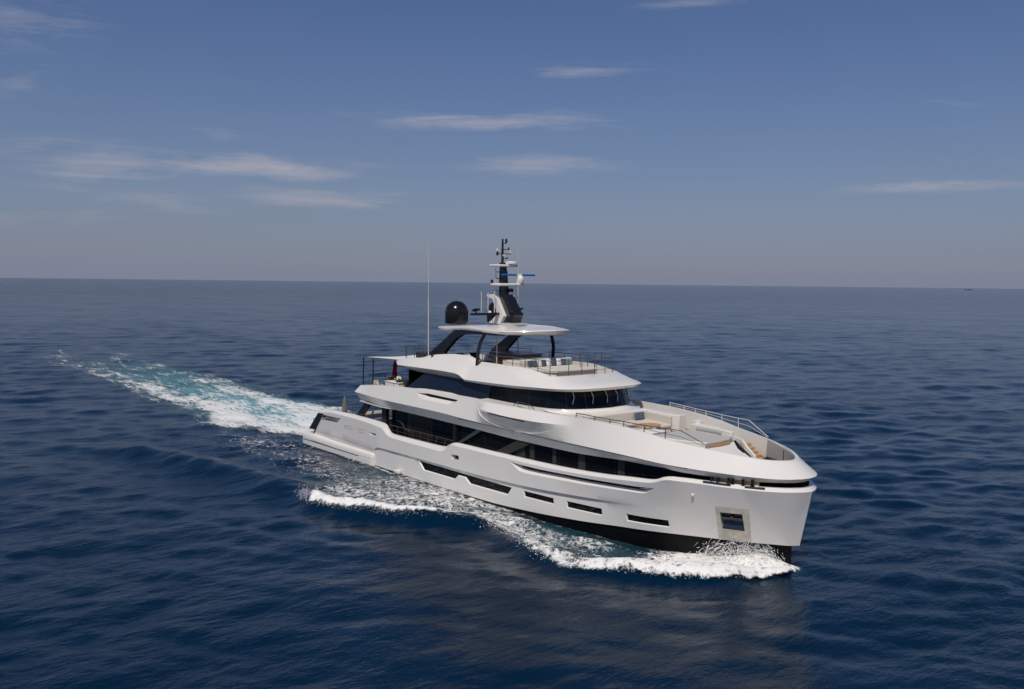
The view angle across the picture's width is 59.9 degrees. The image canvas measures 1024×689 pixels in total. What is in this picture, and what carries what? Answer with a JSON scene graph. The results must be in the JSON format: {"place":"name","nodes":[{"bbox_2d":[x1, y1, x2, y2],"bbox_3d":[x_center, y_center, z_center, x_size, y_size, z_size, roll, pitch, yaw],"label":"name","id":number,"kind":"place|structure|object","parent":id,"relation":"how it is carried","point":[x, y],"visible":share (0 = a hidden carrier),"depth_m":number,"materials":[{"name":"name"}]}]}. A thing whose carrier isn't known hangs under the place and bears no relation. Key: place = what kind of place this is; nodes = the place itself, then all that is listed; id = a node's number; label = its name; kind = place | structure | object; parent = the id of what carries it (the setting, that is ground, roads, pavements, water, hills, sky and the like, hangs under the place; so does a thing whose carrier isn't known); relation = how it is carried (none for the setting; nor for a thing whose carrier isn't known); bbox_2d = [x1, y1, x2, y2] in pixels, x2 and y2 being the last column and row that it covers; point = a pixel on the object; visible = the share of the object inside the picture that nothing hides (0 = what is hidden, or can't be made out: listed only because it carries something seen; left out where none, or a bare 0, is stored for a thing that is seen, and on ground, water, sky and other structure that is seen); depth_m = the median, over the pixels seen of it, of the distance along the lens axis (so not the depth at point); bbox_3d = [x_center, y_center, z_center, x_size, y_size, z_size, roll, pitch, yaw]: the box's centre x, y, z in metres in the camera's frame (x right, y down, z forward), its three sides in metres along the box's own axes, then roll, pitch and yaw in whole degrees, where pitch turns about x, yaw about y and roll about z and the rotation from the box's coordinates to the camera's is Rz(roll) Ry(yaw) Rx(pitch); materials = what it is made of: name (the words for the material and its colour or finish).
{"place":"outdoors","nodes":[
{"label":"outdoors","id":0,"kind":"place"},
{"bbox_2d":[374,417,391,421],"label":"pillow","id":1,"kind":"object","parent":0,"point":[380,418],"visible":0.33,"depth_m":68.30,"materials":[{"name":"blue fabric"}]},
{"bbox_2d":[470,352,490,361],"bbox_3d":[-2.285,1.025,63.958,0.620,0.795,1.841,-3,5,-39],"label":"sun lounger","id":2,"kind":"object","parent":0,"point":[472,354],"visible":0.27,"depth_m":64.38,"materials":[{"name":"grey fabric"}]},
{"bbox_2d":[0,278,1023,688],"bbox_3d":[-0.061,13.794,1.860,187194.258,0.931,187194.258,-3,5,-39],"label":"sea","id":3,"kind":"structure","parent":0,"point":[148,540],"depth_m":54.14,"materials":[{"name":"liquid"}]},
{"bbox_2d":[59,350,341,434],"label":"wake foam","id":4,"kind":"object","parent":3,"relation":"on","point":[254,409],"visible":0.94,"depth_m":98.47,"materials":[{"name":"white"}]},
{"bbox_2d":[230,436,799,577],"bbox_3d":[-9.791,9.463,60.995,12.128,1.051,58.660,-3,5,-43],"label":"bow wave foam","id":5,"kind":"object","parent":3,"relation":"on","point":[699,565],"visible":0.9,"depth_m":44.60,"materials":[{"name":"white"}]},
{"bbox_2d":[294,485,784,579],"bbox_3d":[-1.355,9.633,48.803,31.152,2.443,6.319,3,4,27],"label":"bow spray","id":6,"kind":"object","parent":5,"relation":"on","point":[739,553],"visible":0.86,"depth_m":44.63,"materials":[{"name":"white liquid"}]},
{"bbox_2d":[303,238,816,565],"bbox_3d":[-0.026,1.814,60.760,9.696,18.190,46.350,-3,5,-39],"label":"motor yacht","id":7,"kind":"object","parent":3,"relation":"on","point":[571,446],"visible":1,"depth_m":52.76,"materials":[{"name":"white metal"}]},
{"bbox_2d":[342,395,347,411],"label":"folded parasol","id":8,"kind":"object","parent":7,"relation":"on","point":[344,407],"visible":0.88,"depth_m":73.09,"materials":[{"name":"beige fabric"}]},
{"bbox_2d":[363,410,391,424],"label":"stern sofa","id":9,"kind":"object","parent":7,"relation":"on","point":[372,414],"visible":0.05,"depth_m":71.98,"materials":[{"name":"beige fabric"}]},
{"bbox_2d":[392,360,396,377],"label":"ensign","id":10,"kind":"object","parent":7,"relation":"hanging from","point":[394,366],"visible":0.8,"depth_m":71.78,"materials":[{"name":"red fabric"}]},
{"bbox_2d":[385,380,406,386],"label":"sideboard","id":11,"kind":"object","parent":7,"relation":"on","point":[394,383],"visible":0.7,"depth_m":66.99,"materials":[{"name":"grey metal"}]},
{"bbox_2d":[394,376,402,381],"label":"flower bowl","id":12,"kind":"object","parent":11,"relation":"on","point":[397,377],"visible":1,"depth_m":66.77,"materials":[{"name":"grey metal"}]},
{"bbox_2d":[385,378,408,386],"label":"dining table","id":13,"kind":"object","parent":7,"relation":"on","point":[407,383],"visible":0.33,"depth_m":69.33,"materials":[{"name":"brown wood"}]},
{"bbox_2d":[409,370,423,384],"bbox_3d":[-4.963,2.857,66.867,6.600,2.240,0.100,-3,5,-39],"label":"lounge door","id":14,"kind":"structure","parent":7,"relation":"in","point":[413,375],"depth_m":64.93,"materials":[{"name":"black glass"}]},
{"bbox_2d":[408,373,436,387],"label":"aft lounge window","id":15,"kind":"structure","parent":7,"relation":"in","point":[426,378],"depth_m":62.62,"materials":[{"name":"blue glass"}]},
{"bbox_2d":[424,375,463,393],"bbox_3d":[-4.680,2.685,60.691,0.364,1.052,4.253,-3,5,-39],"label":"aft lounge window","id":16,"kind":"structure","parent":7,"relation":"in","point":[440,383],"depth_m":60.48,"materials":[{"name":"blue glass"}]},
{"bbox_2d":[420,461,510,493],"bbox_3d":[-3.249,8.756,58.590,0.028,0.530,10.280,-3,5,-39],"label":"hull window","id":17,"kind":"structure","parent":7,"relation":"in","point":[443,471],"depth_m":57.92,"materials":[{"name":"black glass"}]},
{"bbox_2d":[458,425,485,448],"bbox_3d":[-2.721,6.044,58.397,0.041,1.620,3.376,-3,5,-39],"label":"saloon window","id":18,"kind":"structure","parent":7,"relation":"in","point":[479,440],"depth_m":58.24,"materials":[{"name":"black glass"}]},
{"bbox_2d":[457,381,490,398],"bbox_3d":[-2.510,2.946,58.133,0.342,1.100,3.095,-3,5,-41],"label":"aft lounge window","id":19,"kind":"structure","parent":7,"relation":"in","point":[469,389],"depth_m":58.05,"materials":[{"name":"blue glass"}]},
{"bbox_2d":[486,432,512,454],"bbox_3d":[-0.765,6.252,55.997,0.042,1.546,2.781,-3,5,-39],"label":"saloon window","id":20,"kind":"structure","parent":7,"relation":"in","point":[495,442],"depth_m":56.26,"materials":[{"name":"black glass"}]},
{"bbox_2d":[490,385,510,401],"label":"window","id":21,"kind":"structure","parent":7,"relation":"in","point":[500,393],"depth_m":56.15,"materials":[{"name":"black glass"}]},
{"bbox_2d":[510,388,529,405],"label":"wheelhouse window","id":22,"kind":"structure","parent":7,"relation":"in","point":[520,395],"depth_m":54.54,"materials":[{"name":"black glass"}]},
{"bbox_2d":[514,439,534,458],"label":"saloon window","id":23,"kind":"structure","parent":7,"relation":"in","point":[527,449],"depth_m":53.91,"materials":[{"name":"black glass"}]},
{"bbox_2d":[532,360,537,366],"bbox_3d":[1.424,1.234,56.703,0.440,0.440,0.140,-1,-8,-28],"label":"pillow","id":24,"kind":"object","parent":7,"relation":"on","point":[534,363],"visible":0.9,"depth_m":56.65,"materials":[{"name":"teal fabric"}]},
{"bbox_2d":[529,390,547,407],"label":"wheelhouse window","id":25,"kind":"structure","parent":7,"relation":"in","point":[538,398],"depth_m":53.42,"materials":[{"name":"black glass"}]},
{"bbox_2d":[525,491,553,502],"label":"hull window","id":26,"kind":"structure","parent":7,"relation":"in","point":[532,495],"depth_m":52.68,"materials":[{"name":"black glass"}]},
{"bbox_2d":[535,444,558,464],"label":"saloon window","id":27,"kind":"structure","parent":7,"relation":"in","point":[542,453],"depth_m":52.63,"materials":[{"name":"black glass"}]},
{"bbox_2d":[550,358,556,365],"bbox_3d":[2.679,1.127,57.723,0.540,0.540,0.140,-3,-7,-42],"label":"pillow","id":28,"kind":"object","parent":7,"relation":"on","point":[553,362],"visible":0.86,"depth_m":57.66,"materials":[{"name":"teal fabric"}]},
{"bbox_2d":[548,391,565,408],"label":"wheelhouse window","id":29,"kind":"structure","parent":7,"relation":"in","point":[556,400],"depth_m":52.81,"materials":[{"name":"black glass"}]},
{"bbox_2d":[560,450,578,468],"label":"saloon window","id":30,"kind":"structure","parent":7,"relation":"in","point":[567,459],"depth_m":51.03,"materials":[{"name":"black glass"}]},
{"bbox_2d":[566,392,585,408],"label":"wheelhouse window","id":31,"kind":"structure","parent":7,"relation":"in","point":[579,400],"depth_m":52.79,"materials":[{"name":"black glass"}]},
{"bbox_2d":[521,465,646,489],"bbox_3d":[3.792,7.435,50.110,0.136,0.650,10.604,-3,5,-41],"label":"hull slot window","id":32,"kind":"structure","parent":7,"relation":"in","point":[527,467],"depth_m":49.80,"materials":[{"name":"black glass"}]},
{"bbox_2d":[568,501,601,513],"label":"hull window","id":33,"kind":"structure","parent":7,"relation":"in","point":[570,504],"depth_m":49.88,"materials":[{"name":"black glass"}]},
{"bbox_2d":[585,390,609,408],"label":"wheelhouse window","id":34,"kind":"structure","parent":7,"relation":"in","point":[600,397],"depth_m":53.25,"materials":[{"name":"black glass"}]},
{"bbox_2d":[586,455,614,474],"bbox_3d":[4.891,6.693,49.163,0.034,1.546,2.158,-3,5,-42],"label":"saloon window","id":35,"kind":"structure","parent":7,"relation":"in","point":[593,463],"depth_m":49.14,"materials":[{"name":"black glass"}]},
{"bbox_2d":[606,389,624,406],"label":"wheelhouse window","id":36,"kind":"structure","parent":7,"relation":"in","point":[612,395],"depth_m":54.20,"materials":[{"name":"black glass"}]},
{"bbox_2d":[621,388,628,403],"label":"wheelhouse window","id":37,"kind":"structure","parent":7,"relation":"in","point":[624,392],"depth_m":55.38,"materials":[{"name":"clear glass"}]},
{"bbox_2d":[616,459,642,477],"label":"saloon window","id":38,"kind":"structure","parent":7,"relation":"in","point":[632,469],"depth_m":47.50,"materials":[{"name":"black glass"}]},
{"bbox_2d":[634,412,639,419],"bbox_3d":[7.575,4.343,53.724,0.420,0.460,0.130,-3,-3,-39],"label":"cushion","id":39,"kind":"object","parent":7,"relation":"on","point":[637,415],"visible":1,"depth_m":53.64,"materials":[{"name":"blue fabric"}]},
{"bbox_2d":[639,412,644,419],"bbox_3d":[7.885,4.329,53.976,0.420,0.460,0.130,-3,-3,-39],"label":"cushion","id":40,"kind":"object","parent":7,"relation":"on","point":[642,416],"visible":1,"depth_m":53.91,"materials":[{"name":"blue fabric"}]},
{"bbox_2d":[627,514,668,525],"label":"hull window","id":41,"kind":"structure","parent":7,"relation":"in","point":[630,517],"depth_m":46.85,"materials":[{"name":"black glass"}]},
{"bbox_2d":[636,423,660,427],"bbox_3d":[7.888,4.914,51.395,1.640,0.550,1.302,-3,5,-39],"label":"coffee table","id":42,"kind":"object","parent":7,"relation":"on","point":[654,424],"visible":0.54,"depth_m":51.43,"materials":[{"name":"brown wood"}]},
{"bbox_2d":[644,464,710,480],"bbox_3d":[8.665,6.895,45.633,4.340,1.471,0.187,4,5,36],"label":"saloon window","id":43,"kind":"structure","parent":7,"relation":"in","point":[650,472],"depth_m":46.14,"materials":[{"name":"black glass"}]},
{"bbox_2d":[0,0,1023,288],"label":"sky","id":44,"kind":"structure","parent":0,"point":[820,143],"materials":[{"name":"blue"}]},
{"bbox_2d":[638,428,666,434],"bbox_3d":[7.844,5.061,50.269,1.340,0.410,1.340,-3,5,-39],"label":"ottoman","id":45,"kind":"object","parent":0,"point":[653,432],"visible":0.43,"depth_m":50.06,"materials":[{"name":"white fabric"}]}
]}

